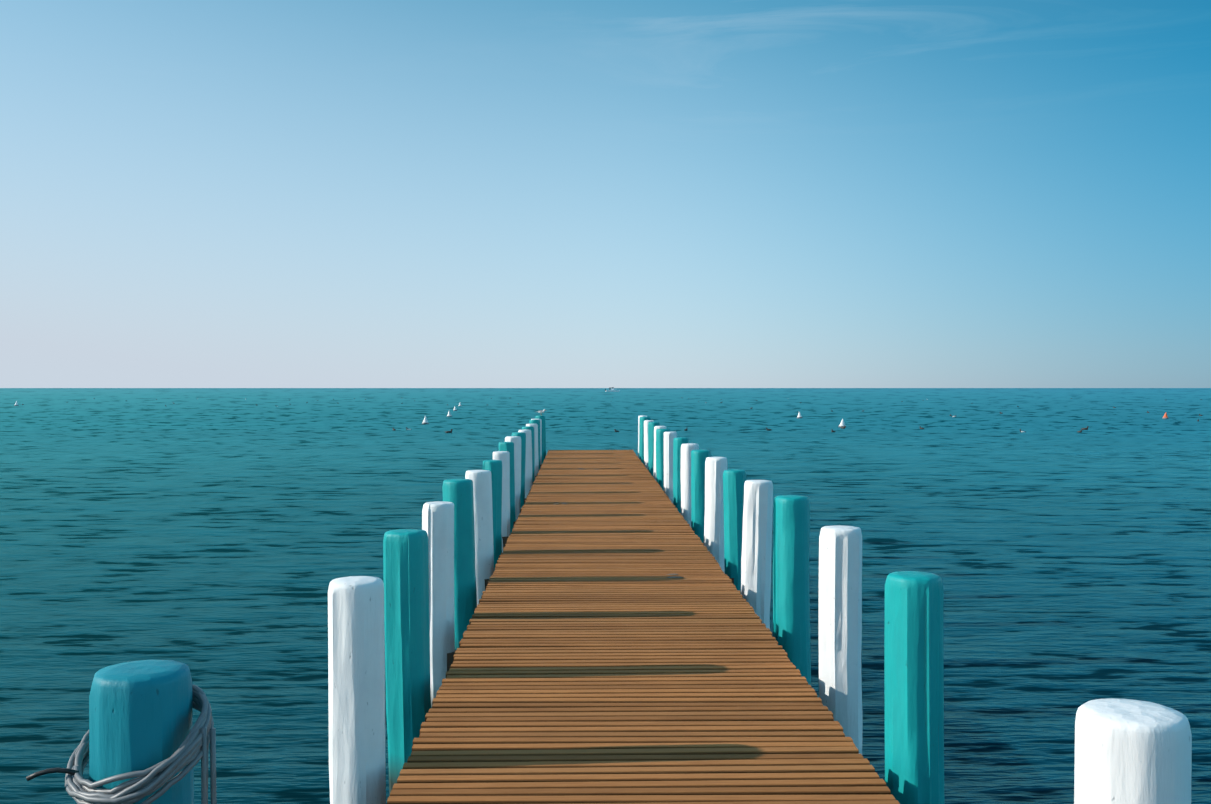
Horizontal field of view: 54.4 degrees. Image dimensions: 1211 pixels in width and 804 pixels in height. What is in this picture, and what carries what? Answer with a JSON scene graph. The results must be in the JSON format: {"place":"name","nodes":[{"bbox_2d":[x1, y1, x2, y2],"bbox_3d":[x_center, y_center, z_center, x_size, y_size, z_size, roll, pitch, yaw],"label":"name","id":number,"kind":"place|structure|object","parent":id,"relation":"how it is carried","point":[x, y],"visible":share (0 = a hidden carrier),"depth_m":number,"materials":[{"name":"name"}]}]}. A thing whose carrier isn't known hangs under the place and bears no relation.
{"place":"outdoors","nodes":[
{"label":"outdoors","id":0,"kind":"place"},
{"bbox_2d":[447,465,733,670],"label":"pier beams","id":1,"kind":"structure","parent":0,"point":[450,658],"depth_m":10.36,"materials":[{"name":"brown wood"}]},
{"bbox_2d":[505,436,520,519],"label":"post","id":2,"kind":"object","parent":1,"relation":"attached to","point":[516,440],"visible":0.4,"depth_m":15.92,"materials":[{"name":"white paint"}]},
{"bbox_2d":[512,432,525,508],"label":"post","id":3,"kind":"object","parent":1,"relation":"attached to","point":[522,435],"visible":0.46,"depth_m":17.37,"materials":[{"name":"teal paint"}]},
{"bbox_2d":[518,429,531,497],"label":"post","id":4,"kind":"object","parent":1,"relation":"attached to","point":[528,474],"visible":0.4,"depth_m":18.80,"materials":[{"name":"white paint"}]},
{"bbox_2d":[522,426,534,481],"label":"post","id":5,"kind":"object","parent":1,"relation":"attached to","point":[531,428],"visible":0.23,"depth_m":20.28,"materials":[{"name":"teal paint"}]},
{"bbox_2d":[526,424,538,475],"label":"post","id":6,"kind":"object","parent":1,"relation":"attached to","point":[535,426],"visible":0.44,"depth_m":21.64,"materials":[{"name":"white paint"}]},
{"bbox_2d":[529,420,539,468],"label":"post","id":7,"kind":"object","parent":1,"relation":"attached to","point":[537,422],"visible":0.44,"depth_m":23.04,"materials":[{"name":"teal paint"}]},
{"bbox_2d":[531,419,541,464],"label":"post","id":8,"kind":"object","parent":1,"relation":"attached to","point":[540,440],"visible":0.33,"depth_m":24.49,"materials":[{"name":"white paint"}]},
{"bbox_2d":[535,415,545,462],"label":"post","id":9,"kind":"object","parent":1,"relation":"attached to","point":[541,417],"visible":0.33,"depth_m":25.80,"materials":[{"name":"teal paint"}]},
{"bbox_2d":[638,415,646,457],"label":"post","id":10,"kind":"object","parent":1,"relation":"attached to","point":[638,430],"visible":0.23,"depth_m":25.93,"materials":[{"name":"white paint"}]},
{"bbox_2d":[387,450,899,803],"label":"pier deck","id":11,"kind":"structure","parent":1,"relation":"on","point":[599,657],"depth_m":5.94,"materials":[{"name":"brown wood"}]},
{"bbox_2d":[639,417,650,463],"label":"post","id":12,"kind":"object","parent":1,"relation":"attached to","point":[641,439],"visible":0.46,"depth_m":24.50,"materials":[{"name":"teal paint"}]},
{"bbox_2d":[644,420,653,468],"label":"post","id":13,"kind":"object","parent":1,"relation":"attached to","point":[646,422],"visible":0.29,"depth_m":23.02,"materials":[{"name":"white paint"}]},
{"bbox_2d":[648,422,659,475],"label":"post","id":14,"kind":"object","parent":1,"relation":"attached to","point":[651,425],"visible":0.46,"depth_m":21.60,"materials":[{"name":"teal paint"}]},
{"bbox_2d":[653,426,665,480],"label":"post","id":15,"kind":"object","parent":1,"relation":"attached to","point":[655,428],"visible":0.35,"depth_m":20.32,"materials":[{"name":"white paint"}]},
{"bbox_2d":[656,429,670,490],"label":"post","id":16,"kind":"object","parent":1,"relation":"attached to","point":[660,456],"visible":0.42,"depth_m":18.84,"materials":[{"name":"teal paint"}]},
{"bbox_2d":[664,432,676,502],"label":"post","id":17,"kind":"object","parent":1,"relation":"attached to","point":[669,437],"visible":0.38,"depth_m":17.37,"materials":[{"name":"white paint"}]},
{"bbox_2d":[673,437,688,512],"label":"post","id":18,"kind":"object","parent":1,"relation":"attached to","point":[678,442],"visible":0.31,"depth_m":16.00,"materials":[{"name":"teal paint"}]},
{"bbox_2d":[681,443,698,526],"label":"post","id":19,"kind":"object","parent":1,"relation":"attached to","point":[687,449],"visible":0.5,"depth_m":14.57,"materials":[{"name":"white paint"}]},
{"bbox_2d":[691,450,711,542],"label":"post","id":20,"kind":"object","parent":1,"relation":"attached to","point":[698,458],"visible":0.48,"depth_m":13.14,"materials":[{"name":"teal paint"}]},
{"bbox_2d":[704,457,726,572],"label":"post","id":21,"kind":"object","parent":1,"relation":"attached to","point":[715,467],"visible":0.46,"depth_m":11.79,"materials":[{"name":"white paint"}]},
{"bbox_2d":[723,469,745,591],"bbox_3d":[1.167,1.619,10.512,0.242,2.034,0.218,0,1,-1],"label":"post","id":22,"kind":"object","parent":1,"relation":"attached to","point":[734,480],"visible":0.46,"depth_m":10.41,"materials":[{"name":"teal paint"}]},
{"bbox_2d":[741,480,772,628],"bbox_3d":[1.161,1.631,9.069,0.253,2.063,0.245,0,1,-1],"label":"post","id":23,"kind":"object","parent":1,"relation":"attached to","point":[756,549],"visible":0.6,"depth_m":8.96,"materials":[{"name":"white paint"}]},
{"bbox_2d":[773,495,810,684],"bbox_3d":[1.222,1.649,7.667,0.257,2.078,0.256,0,1,-1],"label":"post","id":24,"kind":"object","parent":1,"relation":"attached to","point":[791,614],"visible":0.67,"depth_m":7.56,"materials":[{"name":"teal paint"}]},
{"bbox_2d":[819,525,862,754],"bbox_3d":[1.249,1.685,6.246,0.248,2.057,0.252,0,1,-1],"label":"post","id":25,"kind":"object","parent":1,"relation":"attached to","point":[840,610],"visible":0.85,"depth_m":6.15,"materials":[{"name":"white paint"}]},
{"bbox_2d":[884,571,944,803],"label":"post","id":26,"kind":"object","parent":1,"relation":"attached to","point":[914,696],"visible":1,"depth_m":4.68,"materials":[{"name":"teal paint"}]},
{"bbox_2d":[1074,698,1191,803],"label":"post","id":27,"kind":"object","parent":1,"relation":"attached to","point":[1129,751],"visible":1,"depth_m":2.83,"materials":[{"name":"white paint"}]},
{"bbox_2d":[0,388,1210,803],"bbox_3d":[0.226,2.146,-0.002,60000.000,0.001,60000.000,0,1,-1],"label":"sea water","id":28,"kind":"structure","parent":0,"point":[216,540],"depth_m":17.60,"materials":[{"name":"teal liquid"}]},
{"bbox_2d":[89,659,193,803],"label":"post","id":29,"kind":"object","parent":28,"relation":"in","point":[140,716],"visible":0.92,"depth_m":2.77,"materials":[{"name":"teal paint"}]},
{"bbox_2d":[65,684,216,803],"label":"cable coil","id":30,"kind":"object","parent":29,"relation":"attached to","point":[192,750],"visible":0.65,"depth_m":2.74,"materials":[{"name":"grey fabric"}]},
{"bbox_2d":[26,768,78,780],"bbox_3d":[-1.304,0.877,2.777,0.116,0.026,0.012,0,1,-12],"label":"rope end","id":31,"kind":"object","parent":30,"relation":"attached to","point":[49,771],"visible":0.98,"depth_m":2.77,"materials":[{"name":"black fabric"}]},
{"bbox_2d":[328,576,385,803],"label":"post","id":32,"kind":"object","parent":28,"relation":"in","point":[356,687],"visible":1,"depth_m":4.64,"materials":[{"name":"white paint"}]},
{"bbox_2d":[383,529,430,795],"bbox_3d":[-1.017,1.690,6.152,0.271,2.050,0.266,0,1,-1],"label":"post","id":33,"kind":"object","parent":28,"relation":"in","point":[406,615],"visible":0.83,"depth_m":6.04,"materials":[{"name":"teal paint"}]},
{"bbox_2d":[422,416,428,423],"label":"buoy","id":34,"kind":"object","parent":28,"relation":"on","point":[425,421],"visible":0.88,"depth_m":70.07,"materials":[{"name":"grey"}]},
{"bbox_2d":[422,501,454,707],"bbox_3d":[-1.072,1.666,7.622,0.224,2.044,0.218,0,1,-1],"label":"post","id":35,"kind":"object","parent":28,"relation":"in","point":[438,522],"visible":0.5,"depth_m":7.52,"materials":[{"name":"white paint"}]},
{"bbox_2d":[442,479,476,649],"bbox_3d":[-1.111,1.626,9.007,0.266,2.076,0.257,0,1,-1],"label":"post","id":36,"kind":"object","parent":28,"relation":"in","point":[458,493],"visible":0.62,"depth_m":8.90,"materials":[{"name":"teal paint"}]},
{"bbox_2d":[465,470,493,604],"bbox_3d":[-1.115,1.621,10.457,0.259,2.033,0.244,0,1,-1],"label":"post","id":37,"kind":"object","parent":28,"relation":"in","point":[483,521],"visible":0.44,"depth_m":10.35,"materials":[{"name":"white paint"}]},
{"bbox_2d":[483,460,501,570],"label":"post","id":38,"kind":"object","parent":28,"relation":"in","point":[494,467],"visible":0.4,"depth_m":11.75,"materials":[{"name":"teal paint"}]},
{"bbox_2d":[493,451,509,552],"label":"post","id":39,"kind":"object","parent":28,"relation":"in","point":[503,457],"visible":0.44,"depth_m":13.19,"materials":[{"name":"white paint"}]},
{"bbox_2d":[499,442,515,534],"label":"post","id":40,"kind":"object","parent":28,"relation":"in","point":[507,446],"visible":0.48,"depth_m":14.56,"materials":[{"name":"teal paint"}]},
{"bbox_2d":[605,387,619,391],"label":"motor boat","id":41,"kind":"object","parent":28,"relation":"on","point":[611,389],"visible":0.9,"depth_m":699.32,"materials":[{"name":"white"}]},
{"bbox_2d":[838,419,845,426],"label":"buoy","id":42,"kind":"object","parent":28,"relation":"on","point":[842,423],"visible":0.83,"depth_m":64.47,"materials":[{"name":"grey"}]},
{"bbox_2d":[0,0,1210,387],"label":"sky","id":43,"kind":"structure","parent":0,"point":[194,193],"materials":[{"name":"blue"}]}
]}

